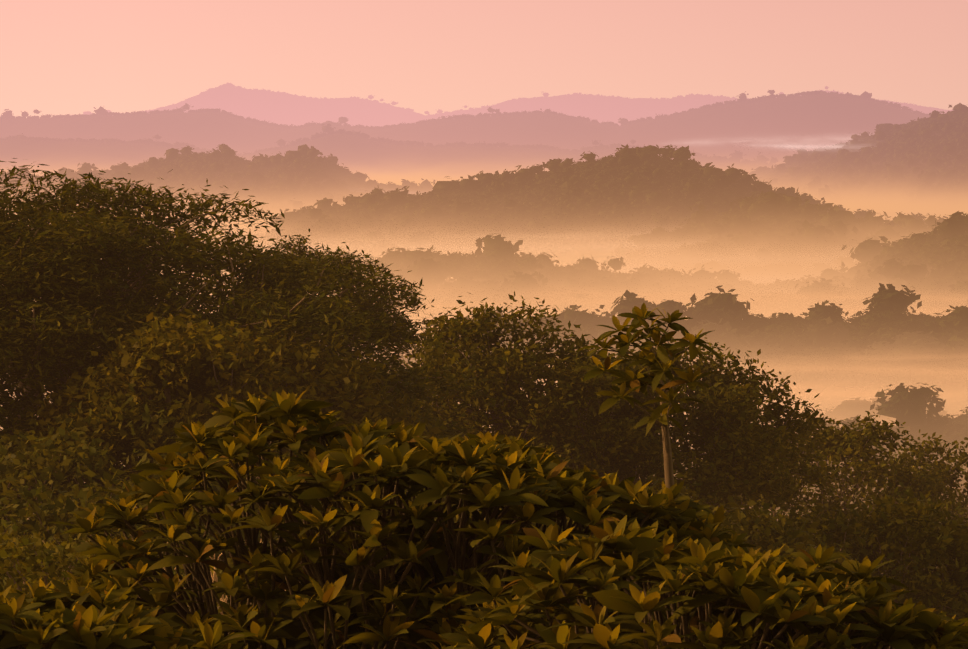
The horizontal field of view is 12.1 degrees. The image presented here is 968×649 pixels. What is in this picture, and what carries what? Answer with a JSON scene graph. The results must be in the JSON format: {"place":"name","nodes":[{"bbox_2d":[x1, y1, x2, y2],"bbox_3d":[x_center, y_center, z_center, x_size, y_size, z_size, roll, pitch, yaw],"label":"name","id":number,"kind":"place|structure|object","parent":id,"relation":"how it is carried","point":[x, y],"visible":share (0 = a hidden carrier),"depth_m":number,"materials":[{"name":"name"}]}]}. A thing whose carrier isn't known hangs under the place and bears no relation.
{"place":"outdoors","nodes":[
{"label":"outdoors","id":0,"kind":"place"},
{"bbox_2d":[9,168,333,222],"bbox_3d":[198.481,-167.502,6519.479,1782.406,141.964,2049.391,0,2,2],"label":"ridge hill","id":1,"kind":"structure","parent":0,"point":[268,220],"depth_m":5958.15,"materials":[{"name":"plant"}]},
{"bbox_2d":[0,144,948,221],"bbox_3d":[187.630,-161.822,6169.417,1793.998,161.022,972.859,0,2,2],"label":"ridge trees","id":2,"kind":"object","parent":1,"relation":"on","point":[256,175],"visible":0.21,"depth_m":6156.47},
{"bbox_2d":[78,221,636,264],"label":"fog","id":3,"kind":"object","parent":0,"point":[454,243],"depth_m":3692.41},
{"bbox_2d":[0,133,768,186],"bbox_3d":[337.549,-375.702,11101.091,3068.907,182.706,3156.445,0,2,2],"label":"ridge hill","id":4,"kind":"structure","parent":0,"point":[382,162],"depth_m":10597.32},
{"bbox_2d":[0,123,777,167],"bbox_3d":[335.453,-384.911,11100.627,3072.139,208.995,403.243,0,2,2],"label":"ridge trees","id":5,"kind":"object","parent":4,"relation":"on","point":[761,160],"visible":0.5,"depth_m":11173.67,"materials":[{"name":"plant"}]},
{"bbox_2d":[0,93,928,163],"bbox_3d":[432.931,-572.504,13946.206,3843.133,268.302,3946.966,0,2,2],"label":"ridge hill","id":6,"kind":"structure","parent":0,"point":[818,115],"depth_m":13280.15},
{"bbox_2d":[0,89,929,128],"bbox_3d":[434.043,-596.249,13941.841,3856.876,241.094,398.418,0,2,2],"label":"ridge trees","id":7,"kind":"object","parent":6,"relation":"on","point":[100,111],"visible":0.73,"depth_m":13909.56,"materials":[{"name":"plant"}]},
{"bbox_2d":[0,211,967,647],"bbox_3d":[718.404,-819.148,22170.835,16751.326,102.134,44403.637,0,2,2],"label":"ground","id":8,"kind":"structure","parent":0,"point":[950,401],"depth_m":1732.85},
{"bbox_2d":[0,514,189,607],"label":"tree","id":9,"kind":"object","parent":8,"relation":"on","point":[12,519],"depth_m":139.94,"materials":[{"name":"green plant"}]},
{"bbox_2d":[0,502,221,623],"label":"bush","id":10,"kind":"object","parent":8,"relation":"on","point":[62,553],"depth_m":111.60,"materials":[{"name":"green plant"}]},
{"bbox_2d":[21,533,228,634],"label":"bush","id":11,"kind":"object","parent":8,"relation":"on","point":[40,543],"depth_m":126.69,"materials":[{"name":"green plant"}]},
{"bbox_2d":[0,367,254,546],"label":"tree","id":12,"kind":"object","parent":8,"relation":"on","point":[18,461],"depth_m":189.67,"materials":[{"name":"green plant"}]},
{"bbox_2d":[0,578,255,648],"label":"bush","id":13,"kind":"object","parent":8,"relation":"on","point":[63,616],"depth_m":31.40,"materials":[{"name":"green plant"}]},
{"bbox_2d":[0,453,289,575],"bbox_3d":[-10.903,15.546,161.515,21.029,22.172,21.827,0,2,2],"label":"bush","id":14,"kind":"object","parent":8,"relation":"on","point":[48,513],"depth_m":159.56,"materials":[{"name":"green plant"}]},
{"bbox_2d":[19,295,352,504],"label":"tree","id":15,"kind":"object","parent":8,"relation":"on","point":[155,341],"depth_m":194.45,"materials":[{"name":"green plant"}]},
{"bbox_2d":[162,538,285,614],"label":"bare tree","id":16,"kind":"object","parent":8,"relation":"on","point":[214,576],"depth_m":123.04,"materials":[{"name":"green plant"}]},
{"bbox_2d":[172,557,300,613],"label":"tree","id":17,"kind":"object","parent":8,"relation":"on","point":[230,564],"depth_m":149.47,"materials":[{"name":"green plant"}]},
{"bbox_2d":[0,158,518,505],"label":"tree","id":18,"kind":"object","parent":8,"relation":"on","point":[19,339],"depth_m":204.44,"materials":[{"name":"green plant"}]},
{"bbox_2d":[117,325,468,531],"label":"tree","id":19,"kind":"object","parent":8,"relation":"on","point":[363,403],"depth_m":197.58,"materials":[{"name":"green plant"}]},
{"bbox_2d":[229,228,450,372],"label":"tree","id":20,"kind":"object","parent":8,"relation":"on","point":[299,251],"depth_m":259.75,"materials":[{"name":"green plant"}]},
{"bbox_2d":[231,431,471,542],"bbox_3d":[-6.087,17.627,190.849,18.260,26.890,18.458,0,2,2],"label":"bush","id":21,"kind":"object","parent":8,"relation":"on","point":[294,501],"depth_m":189.60,"materials":[{"name":"green plant"}]},
{"bbox_2d":[26,390,755,648],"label":"almond tree","id":22,"kind":"object","parent":8,"relation":"on","point":[513,472],"depth_m":39.18,"materials":[{"name":"green plant"}]},
{"bbox_2d":[269,483,583,540],"bbox_3d":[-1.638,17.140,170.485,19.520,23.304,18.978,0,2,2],"label":"bush","id":23,"kind":"object","parent":8,"relation":"on","point":[456,517],"depth_m":170.90,"materials":[{"name":"green plant"}]},
{"bbox_2d":[386,291,734,522],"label":"tree","id":24,"kind":"object","parent":8,"relation":"on","point":[464,333],"depth_m":231.67,"materials":[{"name":"green plant"}]},
{"bbox_2d":[575,303,724,498],"bbox_3d":[1.815,6.303,50.526,1.635,13.132,2.742,0,2,2],"label":"tree","id":25,"kind":"object","parent":8,"relation":"on","point":[630,377],"depth_m":49.67,"materials":[{"name":"green plant"}]},
{"bbox_2d":[502,334,837,517],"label":"tree","id":26,"kind":"object","parent":8,"relation":"on","point":[733,401],"depth_m":237.62,"materials":[{"name":"green plant"}]},
{"bbox_2d":[422,515,967,648],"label":"almond tree","id":27,"kind":"object","parent":8,"relation":"on","point":[755,584],"depth_m":34.77,"materials":[{"name":"green plant"}]},
{"bbox_2d":[645,466,880,648],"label":"tree","id":28,"kind":"object","parent":8,"relation":"on","point":[770,533],"depth_m":198.80,"materials":[{"name":"green plant"}]},
{"bbox_2d":[691,405,963,572],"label":"tree","id":29,"kind":"object","parent":8,"relation":"on","point":[834,447],"depth_m":296.92,"materials":[{"name":"green plant"}]},
{"bbox_2d":[759,480,967,648],"bbox_3d":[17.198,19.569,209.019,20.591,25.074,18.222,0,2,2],"label":"bush","id":30,"kind":"object","parent":8,"relation":"on","point":[949,539],"depth_m":207.39,"materials":[{"name":"green plant"}]},
{"bbox_2d":[817,389,950,430],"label":"ridge trees","id":31,"kind":"object","parent":8,"relation":"on","point":[838,413],"depth_m":1378.61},
{"bbox_2d":[834,429,967,576],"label":"tree","id":32,"kind":"object","parent":8,"relation":"on","point":[946,475],"depth_m":330.15,"materials":[{"name":"green plant"}]},
{"bbox_2d":[0,0,967,117],"label":"sky","id":33,"kind":"structure","parent":0,"point":[63,57],"materials":[{"name":"pink"}]},
{"bbox_2d":[186,258,854,293],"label":"fog","id":34,"kind":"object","parent":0,"point":[739,279],"depth_m":2813.49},
{"bbox_2d":[219,220,855,272],"bbox_3d":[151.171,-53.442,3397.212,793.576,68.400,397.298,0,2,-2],"label":"fog","id":35,"kind":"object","parent":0,"point":[598,251],"depth_m":3209.16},
{"bbox_2d":[195,211,901,268],"bbox_3d":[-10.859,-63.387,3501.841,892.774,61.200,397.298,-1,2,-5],"label":"trees","id":36,"kind":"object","parent":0,"point":[352,242],"depth_m":3657.29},
{"bbox_2d":[404,197,693,261],"bbox_3d":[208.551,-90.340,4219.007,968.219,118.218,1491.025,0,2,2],"label":"fog","id":37,"kind":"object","parent":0,"point":[561,255],"depth_m":3706.96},
{"bbox_2d":[230,144,947,258],"bbox_3d":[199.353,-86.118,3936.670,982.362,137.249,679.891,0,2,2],"label":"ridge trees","id":38,"kind":"object","parent":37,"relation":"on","point":[664,191],"visible":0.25,"depth_m":3962.45,"materials":[{"name":"green plant"}]},
{"bbox_2d":[147,84,952,126],"bbox_3d":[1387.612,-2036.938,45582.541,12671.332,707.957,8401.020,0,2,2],"label":"ridge hill","id":39,"kind":"structure","parent":0,"point":[278,108],"depth_m":44344.49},
{"bbox_2d":[83,83,943,114],"bbox_3d":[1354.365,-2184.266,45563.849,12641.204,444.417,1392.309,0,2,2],"label":"ridge trees","id":40,"kind":"object","parent":39,"relation":"on","point":[370,97],"visible":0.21,"depth_m":45435.25,"materials":[{"name":"plant"}]},
{"bbox_2d":[229,276,967,321],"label":"fog","id":41,"kind":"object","parent":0,"point":[938,311],"depth_m":2362.15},
{"bbox_2d":[541,492,695,615],"bbox_3d":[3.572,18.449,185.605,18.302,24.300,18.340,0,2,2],"label":"bush","id":42,"kind":"object","parent":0,"point":[568,518],"depth_m":181.73,"materials":[{"name":"green plant"}]},
{"bbox_2d":[316,281,967,317],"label":"fog","id":43,"kind":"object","parent":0,"point":[648,298],"depth_m":2289.30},
{"bbox_2d":[553,242,856,283],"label":"fog","id":44,"kind":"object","parent":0,"point":[714,268],"depth_m":3220.40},
{"bbox_2d":[526,340,967,413],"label":"fog","id":45,"kind":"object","parent":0,"point":[795,389],"depth_m":1633.03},
{"bbox_2d":[526,381,967,425],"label":"fog","id":46,"kind":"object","parent":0,"point":[863,400],"depth_m":1357.07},
{"bbox_2d":[543,346,967,417],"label":"fog","id":47,"kind":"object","parent":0,"point":[805,389],"depth_m":1522.38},
{"bbox_2d":[663,130,872,151],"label":"fog","id":48,"kind":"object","parent":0,"point":[764,140],"depth_m":8290.72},
{"bbox_2d":[735,245,811,279],"bbox_3d":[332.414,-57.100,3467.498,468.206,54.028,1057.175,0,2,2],"label":"fog","id":49,"kind":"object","parent":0,"point":[759,278],"depth_m":3229.68,"materials":[{"name":"white"}]},
{"bbox_2d":[611,191,940,281],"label":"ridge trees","id":50,"kind":"object","parent":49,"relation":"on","point":[766,219],"depth_m":3324.02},
{"bbox_2d":[737,138,855,155],"bbox_3d":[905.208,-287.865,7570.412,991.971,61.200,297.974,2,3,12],"label":"fog","id":51,"kind":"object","parent":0,"point":[832,146],"depth_m":7740.79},
{"bbox_2d":[807,125,967,212],"bbox_3d":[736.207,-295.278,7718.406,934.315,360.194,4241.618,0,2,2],"label":"ridge hill","id":52,"kind":"structure","parent":0,"point":[952,203],"depth_m":6642.87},
{"bbox_2d":[749,102,967,202],"bbox_3d":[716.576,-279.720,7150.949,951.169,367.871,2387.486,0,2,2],"label":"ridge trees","id":53,"kind":"object","parent":52,"relation":"on","point":[803,171],"visible":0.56,"depth_m":7207.96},
{"bbox_2d":[884,266,959,312],"bbox_3d":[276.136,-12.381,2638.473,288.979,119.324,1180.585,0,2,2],"label":"ridge hill","id":54,"kind":"structure","parent":0,"point":[928,269],"depth_m":2483.85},
{"bbox_2d":[795,211,967,322],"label":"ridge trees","id":55,"kind":"object","parent":54,"relation":"on","point":[943,249],"visible":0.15,"depth_m":2486.25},
{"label":"ridge hill","id":56,"kind":"structure","parent":0,"visible":0},
{"bbox_2d":[212,233,877,320],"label":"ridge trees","id":57,"kind":"object","parent":56,"relation":"on","point":[494,263],"visible":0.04,"depth_m":2483.65,"materials":[{"name":"green plant"}]},
{"bbox_2d":[436,271,848,319],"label":"ridge trunks","id":58,"kind":"object","parent":56,"relation":"on","point":[449,278],"depth_m":2500.03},
{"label":"ridge hill","id":59,"kind":"structure","parent":0,"visible":0},
{"bbox_2d":[387,283,967,390],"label":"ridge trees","id":60,"kind":"object","parent":59,"relation":"on","point":[883,323],"visible":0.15,"depth_m":1811.19,"materials":[{"name":"brown plant"}]},
{"bbox_2d":[702,322,964,390],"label":"ridge trunks","id":61,"kind":"object","parent":59,"relation":"on","point":[893,385],"depth_m":1738.53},
{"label":"ridge hill","id":62,"kind":"structure","parent":0,"visible":0},
{"bbox_2d":[681,383,967,479],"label":"ridge trees","id":63,"kind":"object","parent":62,"relation":"on","point":[902,405],"visible":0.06,"depth_m":1112.15,"materials":[{"name":"plant"}]}
]}

